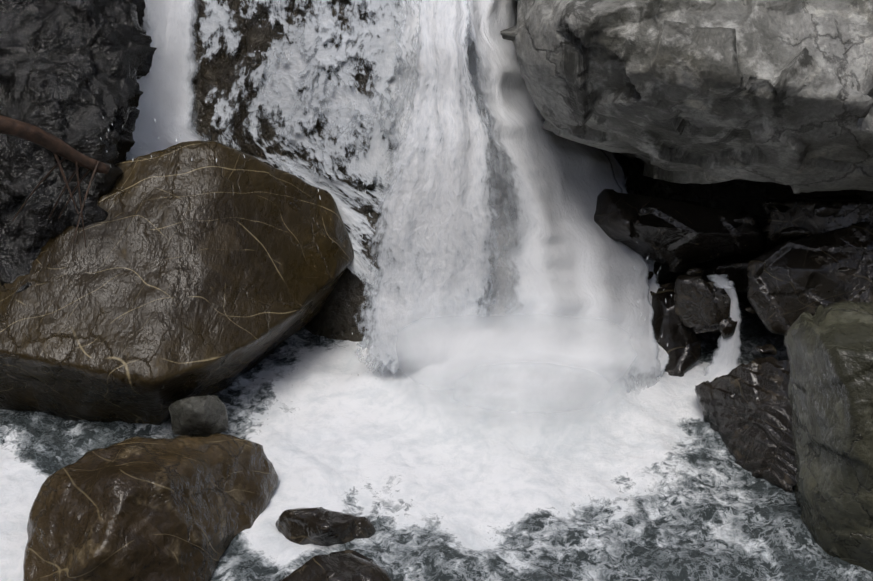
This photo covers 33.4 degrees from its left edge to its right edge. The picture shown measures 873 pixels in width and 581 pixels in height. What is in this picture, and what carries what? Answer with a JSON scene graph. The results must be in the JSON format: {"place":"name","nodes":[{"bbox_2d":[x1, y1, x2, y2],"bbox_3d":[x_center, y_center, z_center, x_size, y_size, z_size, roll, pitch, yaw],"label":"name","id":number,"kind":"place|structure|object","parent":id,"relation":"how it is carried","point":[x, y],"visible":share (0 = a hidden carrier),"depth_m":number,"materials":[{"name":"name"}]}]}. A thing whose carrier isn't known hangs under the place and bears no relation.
{"place":"outdoors","nodes":[
{"label":"outdoors","id":0,"kind":"place"},
{"bbox_2d":[0,0,156,293],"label":"dark cliff","id":1,"kind":"structure","parent":0,"point":[72,72],"depth_m":11.84,"materials":[{"name":"black stone"}]},
{"bbox_2d":[0,115,109,247],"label":"dead branch","id":2,"kind":"object","parent":1,"relation":"attached to","point":[55,145],"visible":1,"depth_m":11.04,"materials":[{"name":"brown wood"}]},
{"bbox_2d":[0,293,872,580],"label":"pool water","id":3,"kind":"structure","parent":0,"point":[654,483],"depth_m":11.23,"materials":[{"name":"grey liquid"}]},
{"bbox_2d":[169,395,228,436],"bbox_3d":[-1.863,1.000,11.474,0.473,0.498,0.477,1,31,1],"label":"rock","id":4,"kind":"object","parent":3,"relation":"on","point":[201,416],"visible":0.96,"depth_m":11.28,"materials":[{"name":"grey stone"}]},
{"bbox_2d":[275,507,375,545],"bbox_3d":[-0.817,1.779,10.806,0.750,0.608,0.650,1,31,1],"label":"rock","id":5,"kind":"object","parent":3,"relation":"in","point":[321,526],"visible":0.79,"depth_m":10.56,"materials":[{"name":"black stone"}]},
{"bbox_2d":[279,550,392,580],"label":"rock","id":6,"kind":"object","parent":3,"relation":"in","point":[348,565],"visible":1,"depth_m":9.94,"materials":[{"name":"brown stone"}]},
{"bbox_2d":[351,0,513,376],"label":"water","id":7,"kind":"structure","parent":3,"relation":"on","point":[435,222],"depth_m":11.53,"materials":[{"name":"white liquid"}]},
{"bbox_2d":[395,346,631,428],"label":"water mist","id":8,"kind":"structure","parent":3,"relation":"on","point":[532,385],"depth_m":11.13,"materials":[{"name":"white liquid"}]},
{"bbox_2d":[357,0,669,376],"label":"waterfall","id":9,"kind":"object","parent":3,"relation":"on","point":[501,283],"depth_m":12.07,"materials":[{"name":"white liquid"}]},
{"bbox_2d":[100,120,671,357],"bbox_3d":[-0.284,-0.482,12.183,4.701,2.248,1.262,1,31,1],"label":"water spray","id":10,"kind":"object","parent":9,"relation":"on","point":[374,228],"visible":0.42,"depth_m":12.04,"materials":[{"name":"white liquid"}]},
{"bbox_2d":[647,271,653,279],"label":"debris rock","id":11,"kind":"object","parent":9,"relation":"on","point":[650,275],"visible":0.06,"depth_m":12.56,"materials":[{"name":"black stone"}]},
{"bbox_2d":[375,296,656,425],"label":"water mist","id":12,"kind":"structure","parent":3,"relation":"on","point":[435,352],"depth_m":11.44,"materials":[{"name":"white liquid"}]},
{"bbox_2d":[466,0,661,393],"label":"water","id":13,"kind":"structure","parent":3,"relation":"on","point":[565,248],"depth_m":11.90,"materials":[{"name":"white liquid"}]},
{"bbox_2d":[650,282,701,376],"bbox_3d":[2.055,0.323,12.894,0.566,0.983,1.263,4,31,7],"label":"rock","id":14,"kind":"object","parent":3,"relation":"in","point":[682,349],"visible":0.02,"depth_m":12.43,"materials":[{"name":"black stone"}]},
{"bbox_2d":[673,274,737,338],"bbox_3d":[2.302,0.134,12.553,0.564,0.750,0.759,1,31,1],"label":"rock","id":15,"kind":"object","parent":14,"relation":"on","point":[700,304],"visible":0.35,"depth_m":12.27,"materials":[{"name":"grey stone"}]},
{"bbox_2d":[687,267,702,275],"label":"rock","id":16,"kind":"object","parent":15,"relation":"on","point":[694,271],"visible":0.98,"depth_m":12.26,"materials":[{"name":"grey stone"}]},
{"bbox_2d":[707,274,733,288],"bbox_3d":[2.352,-0.085,12.090,0.310,0.183,0.049,1,31,1],"label":"water trickle","id":17,"kind":"object","parent":15,"relation":"on","point":[721,281],"visible":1,"depth_m":12.10,"materials":[{"name":"white liquid"}]},
{"bbox_2d":[715,262,748,293],"bbox_3d":[2.706,-0.121,12.693,0.522,0.537,0.517,9,32,15],"label":"rock","id":18,"kind":"object","parent":15,"relation":"on","point":[736,272],"visible":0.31,"depth_m":12.46,"materials":[{"name":"black stone"}]},
{"bbox_2d":[704,281,741,378],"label":"water","id":19,"kind":"structure","parent":3,"relation":"in","point":[727,354],"depth_m":12.36,"materials":[{"name":"white liquid"}]},
{"bbox_2d":[747,221,872,335],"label":"rock","id":20,"kind":"object","parent":3,"relation":"on","point":[791,281],"visible":0.67,"depth_m":11.91,"materials":[{"name":"grey stone"}]},
{"bbox_2d":[745,306,755,313],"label":"rock","id":21,"kind":"object","parent":20,"relation":"on","point":[750,309],"visible":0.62,"depth_m":12.14,"materials":[{"name":"grey stone"}]},
{"bbox_2d":[760,195,872,241],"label":"rock","id":22,"kind":"object","parent":20,"relation":"on","point":[799,212],"visible":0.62,"depth_m":12.16,"materials":[{"name":"grey stone"}]},
{"bbox_2d":[780,227,810,237],"bbox_3d":[2.968,-0.488,12.111,0.264,0.179,0.269,1,31,1],"label":"rock","id":23,"kind":"object","parent":22,"relation":"on","point":[795,232],"visible":1,"depth_m":11.98,"materials":[{"name":"grey stone"}]},
{"bbox_2d":[814,204,839,216],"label":"rock","id":24,"kind":"object","parent":22,"relation":"on","point":[826,210],"visible":1,"depth_m":11.77,"materials":[{"name":"grey stone"}]},
{"bbox_2d":[836,267,856,274],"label":"rock","id":25,"kind":"object","parent":20,"relation":"on","point":[847,271],"visible":1,"depth_m":11.48,"materials":[{"name":"grey stone"}]},
{"bbox_2d":[126,0,872,341],"bbox_3d":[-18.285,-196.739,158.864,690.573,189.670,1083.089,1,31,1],"label":"terrain","id":26,"kind":"structure","parent":0,"point":[336,318],"depth_m":13.48,"materials":[{"name":"black stone"}]},
{"bbox_2d":[23,434,277,580],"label":"boulder","id":27,"kind":"object","parent":26,"relation":"on","point":[184,508],"visible":0.98,"depth_m":10.11,"materials":[{"name":"brown stone"}]},
{"bbox_2d":[0,140,353,424],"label":"brown boulder","id":28,"kind":"object","parent":26,"relation":"on","point":[183,275],"visible":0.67,"depth_m":11.63,"materials":[{"name":"brown stone"}]},
{"bbox_2d":[126,0,267,161],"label":"water","id":29,"kind":"structure","parent":26,"relation":"on","point":[166,96],"depth_m":13.73,"materials":[{"name":"white liquid"}]},
{"bbox_2d":[191,0,413,346],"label":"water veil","id":30,"kind":"object","parent":26,"relation":"on","point":[281,91],"depth_m":12.93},
{"bbox_2d":[215,0,413,213],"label":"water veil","id":31,"kind":"object","parent":26,"relation":"on","point":[371,164],"visible":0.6,"depth_m":12.60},
{"bbox_2d":[594,189,767,271],"bbox_3d":[2.088,-0.491,12.734,1.596,1.057,1.268,1,31,1],"label":"rock","id":32,"kind":"object","parent":26,"relation":"on","point":[674,235],"visible":0.85,"depth_m":12.23,"materials":[{"name":"black stone"}]},
{"bbox_2d":[733,215,754,225],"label":"rock","id":33,"kind":"object","parent":32,"relation":"on","point":[748,219],"visible":1,"depth_m":12.02,"materials":[{"name":"black stone"}]},
{"bbox_2d":[500,0,872,192],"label":"grey boulder","id":34,"kind":"object","parent":26,"relation":"on","point":[707,91],"visible":1,"depth_m":10.42,"materials":[{"name":"grey stone"}]},
{"bbox_2d":[695,356,796,491],"bbox_3d":[2.576,1.003,11.697,0.954,1.321,1.685,1,31,1],"label":"layered rock","id":35,"kind":"object","parent":26,"relation":"on","point":[747,411],"visible":0.69,"depth_m":11.35,"materials":[{"name":"black stone"}]},
{"bbox_2d":[755,344,776,354],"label":"rock","id":36,"kind":"object","parent":35,"relation":"on","point":[769,349],"visible":1,"depth_m":11.67,"materials":[{"name":"grey stone"}]},
{"bbox_2d":[784,301,872,571],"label":"boulder","id":37,"kind":"object","parent":26,"relation":"on","point":[830,357],"visible":0.98,"depth_m":10.11,"materials":[{"name":"grey stone"}]}
]}

